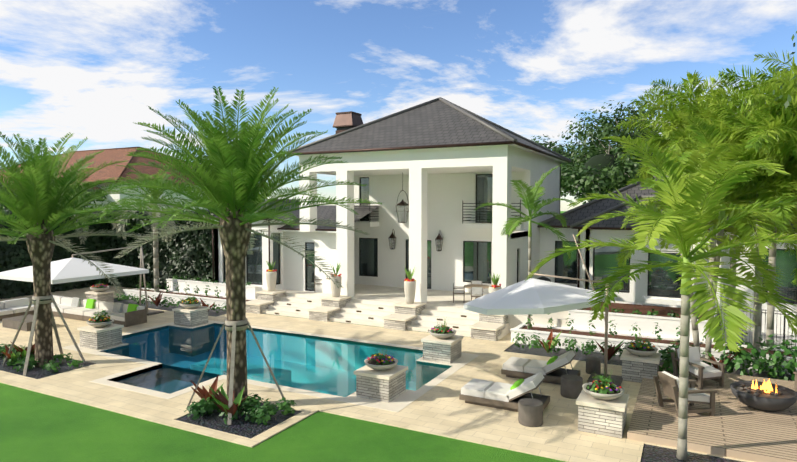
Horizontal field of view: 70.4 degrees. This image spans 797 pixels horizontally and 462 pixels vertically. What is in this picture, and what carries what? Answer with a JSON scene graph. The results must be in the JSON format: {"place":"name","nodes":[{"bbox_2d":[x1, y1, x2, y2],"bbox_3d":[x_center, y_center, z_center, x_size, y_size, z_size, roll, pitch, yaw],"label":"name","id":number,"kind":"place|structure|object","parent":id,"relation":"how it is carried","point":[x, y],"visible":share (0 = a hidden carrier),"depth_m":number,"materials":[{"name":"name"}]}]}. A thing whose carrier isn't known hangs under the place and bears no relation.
{"place":"outdoors","nodes":[
{"label":"outdoors","id":0,"kind":"place"},
{"bbox_2d":[106,325,445,396],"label":"pool water","id":1,"kind":"structure","parent":0,"point":[215,366],"depth_m":19.73,"materials":[{"name":"teal liquid"}]},
{"bbox_2d":[0,285,753,461],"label":"patio paving","id":2,"kind":"structure","parent":0,"point":[441,409],"depth_m":15.06,"materials":[{"name":"beige stone"}]},
{"bbox_2d":[0,295,146,330],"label":"sectional sofa","id":3,"kind":"object","parent":2,"relation":"on","point":[12,312],"visible":0.83,"depth_m":25.67,"materials":[{"name":"white fabric"}]},
{"bbox_2d":[0,246,163,315],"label":"umbrella","id":4,"kind":"object","parent":2,"relation":"on","point":[72,269],"visible":0.75,"depth_m":23.67,"materials":[{"name":"white fabric"}]},
{"bbox_2d":[85,282,114,302],"bbox_3d":[-15.607,3.197,29.508,1.000,1.440,1.000,1,3,27],"label":"pedestal","id":5,"kind":"object","parent":2,"relation":"on","point":[100,292],"visible":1,"depth_m":29.28,"materials":[{"name":"stone"}]},
{"bbox_2d":[100,164,203,291],"bbox_3d":[-13.592,-0.021,31.473,5.857,7.590,5.615,1,3,27],"label":"palm","id":6,"kind":"object","parent":2,"relation":"on","point":[154,192],"visible":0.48,"depth_m":31.09,"materials":[{"name":"green plant"}]},
{"bbox_2d":[459,372,549,411],"bbox_3d":[2.778,4.113,14.769,2.150,0.846,0.980,1,3,27],"label":"lounger","id":7,"kind":"object","parent":2,"relation":"on","point":[498,395],"visible":0.96,"depth_m":14.53,"materials":[{"name":"white fabric"}]},
{"bbox_2d":[518,398,542,426],"bbox_3d":[3.165,4.343,13.517,0.580,0.500,0.580,1,3,27],"label":"side table","id":8,"kind":"object","parent":2,"relation":"on","point":[530,412],"visible":1,"depth_m":13.29,"materials":[{"name":"concrete"}]},
{"bbox_2d":[501,350,579,384],"bbox_3d":[4.291,4.011,17.023,2.150,0.846,0.980,1,3,27],"label":"lounger","id":9,"kind":"object","parent":2,"relation":"on","point":[552,370],"visible":0.92,"depth_m":16.77,"materials":[{"name":"grey fabric"}]},
{"bbox_2d":[464,234,622,385],"bbox_3d":[4.236,2.272,16.702,4.324,4.349,3.798,1,3,27],"label":"umbrella","id":10,"kind":"object","parent":2,"relation":"on","point":[532,296],"visible":0.79,"depth_m":15.84,"materials":[{"name":"fabric"}]},
{"bbox_2d":[560,374,582,398],"bbox_3d":[4.739,4.255,15.458,0.580,0.500,0.580,1,3,27],"label":"side table","id":11,"kind":"object","parent":2,"relation":"on","point":[571,386],"visible":0.88,"depth_m":15.23,"materials":[{"name":"concrete"}]},
{"bbox_2d":[586,357,600,373],"bbox_3d":[6.048,4.186,17.538,0.440,0.450,0.440,1,3,27],"label":"side table","id":12,"kind":"object","parent":2,"relation":"on","point":[593,364],"visible":0.94,"depth_m":17.37,"materials":[{"name":"concrete"}]},
{"bbox_2d":[576,372,628,437],"bbox_3d":[4.788,3.891,13.215,1.050,1.531,1.050,1,3,27],"label":"pedestal","id":13,"kind":"object","parent":2,"relation":"on","point":[601,403],"visible":1,"depth_m":12.88,"materials":[{"name":"stone"}]},
{"bbox_2d":[620,333,660,382],"bbox_3d":[7.292,3.708,16.981,1.050,1.555,1.050,1,3,27],"label":"pedestal","id":14,"kind":"object","parent":2,"relation":"on","point":[640,359],"visible":1,"depth_m":16.67,"materials":[{"name":"stone"}]},
{"bbox_2d":[0,211,796,461],"bbox_3d":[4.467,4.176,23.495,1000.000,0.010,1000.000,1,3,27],"label":"lawn","id":15,"kind":"structure","parent":0,"point":[37,427],"depth_m":12.47,"materials":[{"name":"green plant"}]},
{"bbox_2d":[0,184,106,209],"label":"tree","id":16,"kind":"object","parent":15,"relation":"on","point":[87,191],"visible":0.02,"depth_m":51.49,"materials":[{"name":"green plant"}]},
{"bbox_2d":[0,209,106,298],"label":"hedge","id":17,"kind":"object","parent":15,"relation":"on","point":[15,255],"visible":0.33,"depth_m":33.51,"materials":[{"name":"green plant"}]},
{"bbox_2d":[55,173,120,288],"bbox_3d":[-20.354,0.012,35.362,5.923,7.172,5.349,1,3,27],"label":"palm","id":18,"kind":"object","parent":15,"relation":"on","point":[86,228],"visible":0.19,"depth_m":34.74,"materials":[{"name":"green plant"}]},
{"bbox_2d":[0,147,207,210],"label":"neighbour house","id":19,"kind":"structure","parent":15,"relation":"on","point":[114,171],"depth_m":65.57,"materials":[{"name":"tile"}]},
{"bbox_2d":[1,207,214,289],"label":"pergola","id":20,"kind":"object","parent":15,"relation":"on","point":[182,255],"visible":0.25,"depth_m":34.21,"materials":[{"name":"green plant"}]},
{"bbox_2d":[162,153,211,184],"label":"tree","id":21,"kind":"object","parent":15,"relation":"on","point":[183,171],"visible":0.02,"depth_m":68.02,"materials":[{"name":"green plant"}]},
{"bbox_2d":[100,324,445,396],"bbox_3d":[-5.240,5.018,19.281,13.300,1.330,7.500,1,3,27],"label":"pool basin","id":22,"kind":"object","parent":15,"relation":"in","point":[277,375],"visible":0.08,"depth_m":21.74,"materials":[{"name":"tile"}]},
{"bbox_2d":[62,320,478,411],"bbox_3d":[-5.240,4.980,19.279,13.940,1.306,8.140,1,3,27],"label":"pool coping","id":23,"kind":"object","parent":22,"relation":"on","point":[402,401],"visible":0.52,"depth_m":18.53,"materials":[{"name":"stone"}]},
{"bbox_2d":[77,308,123,349],"bbox_3d":[-11.058,3.500,20.967,1.100,1.610,1.100,1,3,27],"label":"pedestal","id":24,"kind":"object","parent":23,"relation":"on","point":[101,331],"visible":1,"depth_m":20.68,"materials":[{"name":"stone"}]},
{"bbox_2d":[172,294,209,326],"bbox_3d":[-9.091,3.358,24.744,1.100,1.550,1.100,1,3,27],"label":"pedestal","id":25,"kind":"object","parent":23,"relation":"on","point":[191,312],"visible":1,"depth_m":24.44,"materials":[{"name":"stone"}]},
{"bbox_2d":[354,349,407,402],"bbox_3d":[-0.474,3.829,15.536,1.100,1.444,1.100,1,3,27],"label":"pedestal","id":26,"kind":"object","parent":23,"relation":"on","point":[380,377],"visible":1,"depth_m":15.21,"materials":[{"name":"stone"}]},
{"bbox_2d":[421,320,462,362],"bbox_3d":[1.495,3.629,19.207,1.100,1.511,1.100,1,3,27],"label":"pedestal","id":27,"kind":"object","parent":23,"relation":"on","point":[443,343],"visible":1,"depth_m":18.88,"materials":[{"name":"stone"}]},
{"bbox_2d":[262,284,508,339],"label":"porch steps","id":28,"kind":"structure","parent":15,"relation":"on","point":[370,305],"depth_m":26.04,"materials":[{"name":"beige stone"}]},
{"bbox_2d":[246,260,285,313],"bbox_3d":[-6.651,2.682,28.063,1.100,2.540,2.010,1,3,27],"label":"pedestal planter","id":29,"kind":"object","parent":28,"relation":"on","point":[269,296],"visible":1,"depth_m":28.12,"materials":[{"name":"beige stone"}]},
{"bbox_2d":[314,275,328,291],"bbox_3d":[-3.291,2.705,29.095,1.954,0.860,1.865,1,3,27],"label":"patio chair","id":30,"kind":"object","parent":28,"relation":"on","point":[315,279],"visible":0.1,"depth_m":28.85,"materials":[{"name":"grey wood"}]},
{"bbox_2d":[307,263,351,321],"bbox_3d":[-3.191,2.746,26.263,1.100,2.574,2.010,1,3,27],"label":"pedestal planter","id":31,"kind":"object","parent":28,"relation":"on","point":[331,305],"visible":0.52,"depth_m":26.25,"materials":[{"name":"beige stone"}]},
{"bbox_2d":[382,267,425,330],"bbox_3d":[0.268,2.827,24.465,1.100,2.576,2.010,1,3,27],"label":"pedestal planter","id":32,"kind":"object","parent":28,"relation":"on","point":[406,313],"visible":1,"depth_m":24.48,"materials":[{"name":"beige stone"}]},
{"bbox_2d":[453,281,488,302],"bbox_3d":[3.590,2.852,25.867,1.923,0.860,1.923,-2,3,-37],"label":"dining set","id":33,"kind":"object","parent":28,"relation":"on","point":[477,287],"visible":0.69,"depth_m":25.72,"materials":[{"name":"brown wood"}]},
{"bbox_2d":[469,272,507,340],"bbox_3d":[3.719,2.928,22.672,1.100,2.538,2.010,1,3,27],"label":"pedestal planter","id":34,"kind":"object","parent":28,"relation":"on","point":[488,327],"visible":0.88,"depth_m":22.40,"materials":[{"name":"beige stone"}]},
{"bbox_2d":[0,298,792,461],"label":"pebble beds","id":35,"kind":"object","parent":15,"relation":"on","point":[240,426],"visible":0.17,"depth_m":14.11,"materials":[{"name":"gravel"}]},
{"bbox_2d":[0,131,160,375],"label":"palm","id":36,"kind":"object","parent":35,"relation":"on","point":[38,194],"visible":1,"depth_m":18.00,"materials":[{"name":"green plant"}]},
{"bbox_2d":[77,86,381,424],"bbox_3d":[-4.041,0.547,14.584,6.931,8.088,7.438,-1,3,-11],"label":"palm","id":37,"kind":"object","parent":35,"relation":"on","point":[234,195],"visible":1,"depth_m":13.76,"materials":[{"name":"green plant"}]},
{"bbox_2d":[524,134,796,459],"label":"palm","id":38,"kind":"object","parent":35,"relation":"on","point":[684,220],"visible":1,"depth_m":10.92,"materials":[{"name":"green plant"}]},
{"bbox_2d":[621,113,796,363],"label":"palm","id":39,"kind":"object","parent":35,"relation":"on","point":[737,148],"visible":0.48,"depth_m":16.81,"materials":[{"name":"green plant"}]},
{"bbox_2d":[710,64,796,200],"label":"palm","id":40,"kind":"object","parent":35,"relation":"on","point":[788,119],"visible":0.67,"depth_m":15.88,"materials":[{"name":"green plant"}]},
{"bbox_2d":[0,276,796,424],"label":"garden plants","id":41,"kind":"object","parent":15,"relation":"on","point":[212,399],"visible":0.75,"depth_m":17.21,"materials":[{"name":"green plant"}]},
{"bbox_2d":[286,97,570,302],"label":"house","id":42,"kind":"structure","parent":15,"relation":"on","point":[447,167],"depth_m":27.70,"materials":[{"name":"paint"}]},
{"bbox_2d":[206,199,380,292],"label":"house wing","id":43,"kind":"structure","parent":42,"relation":"attached to","point":[294,271],"depth_m":29.47,"materials":[{"name":"white paint"}]},
{"bbox_2d":[395,190,408,222],"bbox_3d":[0.192,-1.673,28.391,0.794,2.530,0.552,1,3,27],"label":"hanging lantern","id":44,"kind":"object","parent":42,"relation":"hanging from","point":[402,203],"visible":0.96,"depth_m":28.33,"materials":[{"name":"black metal"}]},
{"bbox_2d":[123,278,796,373],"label":"raised planters","id":45,"kind":"object","parent":15,"relation":"on","point":[625,321],"visible":0.54,"depth_m":21.27,"materials":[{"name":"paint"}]},
{"bbox_2d":[474,164,573,329],"bbox_3d":[4.772,0.612,21.956,3.720,6.389,3.441,0,3,8],"label":"palm tree","id":46,"kind":"object","parent":45,"relation":"on","point":[530,196],"visible":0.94,"depth_m":21.59,"materials":[{"name":"green"}]},
{"bbox_2d":[531,134,612,194],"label":"tree","id":47,"kind":"object","parent":15,"relation":"on","point":[556,149],"visible":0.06,"depth_m":49.85,"materials":[{"name":"green plant"}]},
{"bbox_2d":[559,125,654,203],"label":"tree","id":48,"kind":"object","parent":15,"relation":"on","point":[589,179],"visible":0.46,"depth_m":40.06,"materials":[{"name":"green plant"}]},
{"bbox_2d":[557,96,668,181],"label":"tree","id":49,"kind":"object","parent":15,"relation":"on","point":[585,134],"visible":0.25,"depth_m":43.98,"materials":[{"name":"green plant"}]},
{"bbox_2d":[599,130,669,193],"bbox_3d":[19.873,-1.538,37.305,11.979,10.093,11.136,1,3,27],"label":"tree","id":50,"kind":"object","parent":15,"relation":"on","point":[630,168],"visible":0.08,"depth_m":35.97,"materials":[{"name":"green plant"}]},
{"bbox_2d":[537,175,796,334],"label":"house wing","id":51,"kind":"structure","parent":15,"relation":"on","point":[657,285],"depth_m":25.62,"materials":[{"name":"white paint"}]},
{"bbox_2d":[616,70,744,238],"bbox_3d":[11.825,-1.251,23.120,6.048,10.805,5.878,1,3,27],"label":"palm","id":52,"kind":"object","parent":15,"relation":"on","point":[667,107],"visible":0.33,"depth_m":23.11,"materials":[{"name":"green plant"}]},
{"bbox_2d":[575,142,789,356],"bbox_3d":[8.147,0.927,16.835,5.482,7.036,5.286,1,3,27],"label":"palm","id":53,"kind":"object","parent":15,"relation":"on","point":[694,156],"visible":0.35,"depth_m":16.36,"materials":[{"name":"green plant"}]},
{"bbox_2d":[635,87,766,310],"bbox_3d":[12.265,-0.646,21.401,6.192,9.754,5.893,1,3,27],"label":"palm","id":54,"kind":"object","parent":15,"relation":"on","point":[682,143],"visible":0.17,"depth_m":21.27,"materials":[{"name":"green plant"}]},
{"bbox_2d":[627,365,796,461],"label":"wooden deck","id":55,"kind":"structure","parent":15,"relation":"on","point":[734,427],"depth_m":12.94,"materials":[{"name":"beige wood"}]},
{"bbox_2d":[653,371,716,415],"bbox_3d":[6.987,3.969,13.830,1.131,0.943,0.860,0,3,-8],"label":"lounge chair","id":56,"kind":"object","parent":55,"relation":"on","point":[669,382],"visible":0.88,"depth_m":13.55,"materials":[{"name":"brown wood"}]},
{"bbox_2d":[671,346,725,389],"bbox_3d":[8.505,3.867,16.077,0.860,0.943,1.131,-1,3,-17],"label":"lounge chair","id":57,"kind":"object","parent":55,"relation":"on","point":[700,370],"visible":0.79,"depth_m":15.83,"materials":[{"name":"white fabric"}]},
{"bbox_2d":[730,378,796,410],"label":"fire bowl","id":58,"kind":"object","parent":55,"relation":"on","point":[764,395],"visible":1,"depth_m":13.90,"materials":[{"name":"concrete"}]},
{"bbox_2d":[661,144,796,322],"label":"palm","id":59,"kind":"object","parent":15,"relation":"on","point":[777,232],"visible":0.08,"depth_m":19.29,"materials":[{"name":"green plant"}]},
{"bbox_2d":[670,96,796,351],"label":"palm","id":60,"kind":"object","parent":15,"relation":"on","point":[782,211],"visible":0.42,"depth_m":17.12,"materials":[{"name":"green plant"}]},
{"bbox_2d":[685,62,796,346],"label":"palm","id":61,"kind":"object","parent":15,"relation":"on","point":[736,98],"visible":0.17,"depth_m":19.67,"materials":[{"name":"green plant"}]},
{"bbox_2d":[717,306,796,348],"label":"metal fence","id":62,"kind":"object","parent":15,"relation":"on","point":[761,324],"visible":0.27,"depth_m":20.21,"materials":[{"name":"black"}]},
{"bbox_2d":[773,31,796,107],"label":"tree","id":63,"kind":"object","parent":15,"relation":"on","point":[786,104],"visible":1,"depth_m":11.82,"materials":[{"name":"green plant"}]},
{"bbox_2d":[0,0,796,210],"label":"sky","id":64,"kind":"structure","parent":0,"point":[93,69],"materials":[{"name":"blue"}]},
{"bbox_2d":[498,311,568,341],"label":"side terrace","id":65,"kind":"structure","parent":0,"point":[559,318],"depth_m":22.64,"materials":[{"name":"stone"}]},
{"bbox_2d":[537,276,550,281],"bbox_3d":[6.226,2.652,24.315,1.000,1.400,0.800,1,3,27],"label":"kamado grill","id":66,"kind":"object","parent":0,"point":[544,278],"visible":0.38,"depth_m":24.11,"materials":[{"name":"black"}]},
{"bbox_2d":[720,329,796,349],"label":"wall","id":67,"kind":"structure","parent":0,"point":[763,337],"depth_m":22.06,"materials":[{"name":"white paint"}]},
{"bbox_2d":[749,49,795,91],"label":"palm","id":68,"kind":"object","parent":67,"relation":"on","point":[770,59],"visible":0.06,"depth_m":21.39,"materials":[{"name":"green plant"}]},
{"bbox_2d":[793,371,796,391],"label":"lounge chair","id":69,"kind":"object","parent":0,"point":[795,384],"visible":0.67,"depth_m":14.96,"materials":[{"name":"brown wood"}]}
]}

